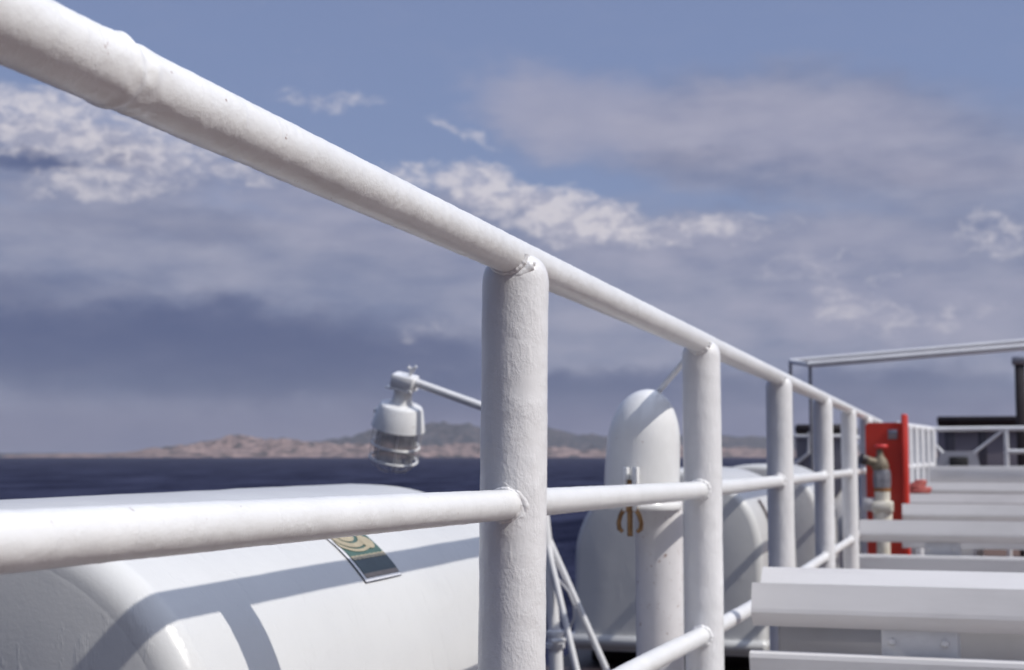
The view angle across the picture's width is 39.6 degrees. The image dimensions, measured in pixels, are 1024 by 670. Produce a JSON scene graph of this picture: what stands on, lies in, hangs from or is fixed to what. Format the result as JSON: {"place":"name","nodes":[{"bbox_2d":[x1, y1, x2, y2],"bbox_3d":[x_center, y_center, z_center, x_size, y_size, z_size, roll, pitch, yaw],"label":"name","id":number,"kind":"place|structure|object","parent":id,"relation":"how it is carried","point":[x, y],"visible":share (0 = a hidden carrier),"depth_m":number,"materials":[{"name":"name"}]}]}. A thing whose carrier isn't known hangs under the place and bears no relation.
{"place":"outdoors","nodes":[
{"label":"outdoors","id":0,"kind":"place"},
{"bbox_2d":[0,457,937,665],"bbox_3d":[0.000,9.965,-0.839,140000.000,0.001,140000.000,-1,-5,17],"label":"sea","id":1,"kind":"structure","parent":0,"point":[32,477],"depth_m":687.39,"materials":[{"name":"liquid"}]},
{"bbox_2d":[0,421,937,456],"bbox_3d":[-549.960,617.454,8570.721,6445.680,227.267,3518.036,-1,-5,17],"label":"ridge","id":2,"kind":"structure","parent":0,"point":[442,433],"depth_m":8595.59,"materials":[{"name":"stone"}]},
{"bbox_2d":[3,434,937,456],"bbox_3d":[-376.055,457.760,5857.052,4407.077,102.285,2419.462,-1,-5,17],"label":"rocky shore","id":3,"kind":"structure","parent":0,"point":[238,445],"depth_m":5737.36,"materials":[{"name":"brown stone"}]},
{"bbox_2d":[0,0,1023,453],"label":"sky","id":4,"kind":"structure","parent":0,"point":[782,181],"materials":[{"name":"blue"}]},
{"bbox_2d":[793,424,859,542],"bbox_3d":[4.008,1.847,17.885,0.672,1.400,2.480,-1,-5,17],"label":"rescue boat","id":5,"kind":"object","parent":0,"point":[801,436],"visible":0.27,"depth_m":16.86,"materials":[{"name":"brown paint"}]},
{"bbox_2d":[910,480,931,554],"bbox_3d":[3.047,1.505,10.623,0.188,0.844,0.180,-1,-5,17],"label":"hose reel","id":6,"kind":"object","parent":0,"point":[917,487],"visible":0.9,"depth_m":10.60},
{"bbox_2d":[937,451,979,555],"bbox_3d":[4.120,1.602,13.098,0.374,1.064,0.270,-1,-5,17],"label":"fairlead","id":7,"kind":"object","parent":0,"point":[957,458],"visible":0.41,"depth_m":13.01,"materials":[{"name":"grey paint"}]},
{"bbox_2d":[984,549,1020,556],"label":"deck","id":8,"kind":"structure","parent":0,"point":[996,553],"depth_m":14.89,"materials":[{"name":"paint"}]},
{"bbox_2d":[0,0,882,669],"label":"railing","id":9,"kind":"object","parent":8,"relation":"on","point":[512,504],"visible":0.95,"depth_m":1.79,"materials":[{"name":"white metal"}]},
{"bbox_2d":[858,445,893,554],"bbox_3d":[2.181,1.199,8.465,0.214,1.090,0.168,-1,-5,17],"label":"fire hydrant","id":10,"kind":"object","parent":8,"relation":"on","point":[882,504],"visible":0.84,"depth_m":8.45,"materials":[{"name":"beige metal"}]},
{"bbox_2d":[749,582,1023,669],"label":"bench","id":11,"kind":"object","parent":8,"relation":"on","point":[921,628],"visible":1,"depth_m":3.11,"materials":[{"name":"grey plastic"}]},
{"bbox_2d":[863,414,910,554],"bbox_3d":[2.283,1.123,8.665,0.271,1.275,0.240,-1,-5,17],"label":"hose box","id":12,"kind":"object","parent":8,"relation":"on","point":[894,437],"visible":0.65,"depth_m":8.63,"materials":[{"name":"red paint"}]},
{"bbox_2d":[901,414,910,554],"bbox_3d":[2.396,1.090,8.633,0.034,1.215,0.240,-1,-5,17],"label":"side door","id":13,"kind":"structure","parent":12,"relation":"in","point":[904,417],"depth_m":8.55,"materials":[{"name":"red paint"}]},
{"bbox_2d":[761,567,1023,660],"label":"bench","id":14,"kind":"object","parent":8,"relation":"on","point":[868,642],"visible":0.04,"depth_m":3.46,"materials":[{"name":"grey plastic"}]},
{"bbox_2d":[788,339,1023,471],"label":"awning frame","id":15,"kind":"object","parent":8,"relation":"on","point":[810,363],"visible":0.79,"depth_m":13.80,"materials":[{"name":"grey metal"}]},
{"bbox_2d":[893,421,935,554],"bbox_3d":[3.477,1.410,12.247,0.073,1.305,1.302,-3,-6,30],"label":"railing","id":16,"kind":"object","parent":8,"relation":"on","point":[922,448],"visible":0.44,"depth_m":12.41,"materials":[{"name":"white metal"}]},
{"bbox_2d":[859,520,1023,572],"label":"bench","id":17,"kind":"object","parent":8,"relation":"on","point":[942,541],"visible":0.48,"depth_m":6.17,"materials":[{"name":"grey plastic"}]},
{"bbox_2d":[902,504,1023,555],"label":"bench","id":18,"kind":"object","parent":8,"relation":"on","point":[965,512],"visible":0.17,"depth_m":8.04,"materials":[{"name":"grey plastic"}]},
{"bbox_2d":[910,494,1023,504],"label":"bench","id":19,"kind":"object","parent":8,"relation":"on","point":[1003,499],"visible":0.12,"depth_m":10.03,"materials":[{"name":"grey plastic"}]},
{"bbox_2d":[925,482,1023,493],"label":"bench","id":20,"kind":"object","parent":8,"relation":"on","point":[977,488],"visible":0.15,"depth_m":11.56,"materials":[{"name":"grey plastic"}]},
{"bbox_2d":[929,466,1023,555],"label":"bench","id":21,"kind":"object","parent":8,"relation":"on","point":[976,474],"visible":0.32,"depth_m":12.16,"materials":[{"name":"grey plastic"}]},
{"bbox_2d":[937,416,1016,465],"bbox_3d":[8.158,1.657,16.124,6.354,1.463,2.020,-1,-5,17],"label":"deckhouse","id":22,"kind":"object","parent":8,"relation":"on","point":[991,453],"visible":0.21,"depth_m":16.08,"materials":[{"name":"grey paint"}]},
{"bbox_2d":[933,426,1023,556],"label":"railing","id":23,"kind":"object","parent":8,"relation":"on","point":[1004,430],"visible":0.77,"depth_m":12.72,"materials":[{"name":"white metal"}]},
{"bbox_2d":[1012,356,1023,556],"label":"dark pillar","id":24,"kind":"structure","parent":8,"relation":"on","point":[1018,362],"depth_m":14.51,"materials":[{"name":"black metal"}]},
{"bbox_3d":[8.629,6.972,10.396,13.954,9.850,38.000,-1,-5,17],"label":"ship hull","id":25,"kind":"object","parent":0,"visible":0},
{"bbox_2d":[546,506,861,669],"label":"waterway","id":26,"kind":"object","parent":25,"relation":"on","point":[585,660],"depth_m":7.14,"materials":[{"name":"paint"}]},
{"bbox_2d":[0,484,478,669],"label":"life raft canister","id":27,"kind":"object","parent":26,"relation":"on","point":[404,600],"visible":0.64,"depth_m":2.10,"materials":[{"name":"white paint"}]},
{"bbox_2d":[369,365,609,669],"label":"deck lamp","id":28,"kind":"object","parent":26,"relation":"on","point":[400,412],"visible":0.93,"depth_m":5.47,"materials":[{"name":"white metal"}]},
{"bbox_2d":[604,389,684,669],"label":"gooseneck vent","id":29,"kind":"object","parent":26,"relation":"on","point":[643,442],"visible":0.78,"depth_m":3.39,"materials":[{"name":"white metal"}]},
{"bbox_2d":[656,360,681,392],"bbox_3d":[0.393,0.088,3.418,0.015,0.103,0.156,3,-5,-28],"label":"stay rod","id":30,"kind":"object","parent":29,"relation":"attached to","point":[669,378],"visible":0.5,"depth_m":3.43,"materials":[{"name":"white paint"}]},
{"bbox_2d":[566,467,796,666],"bbox_3d":[0.965,1.198,7.639,0.984,0.973,1.599,-1,-5,17],"label":"life raft canister","id":31,"kind":"object","parent":26,"relation":"on","point":[605,582],"visible":0.28,"depth_m":6.96,"materials":[{"name":"white paint"}]},
{"bbox_2d":[733,464,840,568],"bbox_3d":[1.891,1.451,10.634,0.984,0.973,1.572,-1,-5,17],"label":"life raft canister","id":32,"kind":"object","parent":26,"relation":"on","point":[804,520],"visible":0.12,"depth_m":9.82,"materials":[{"name":"white paint"}]}
]}

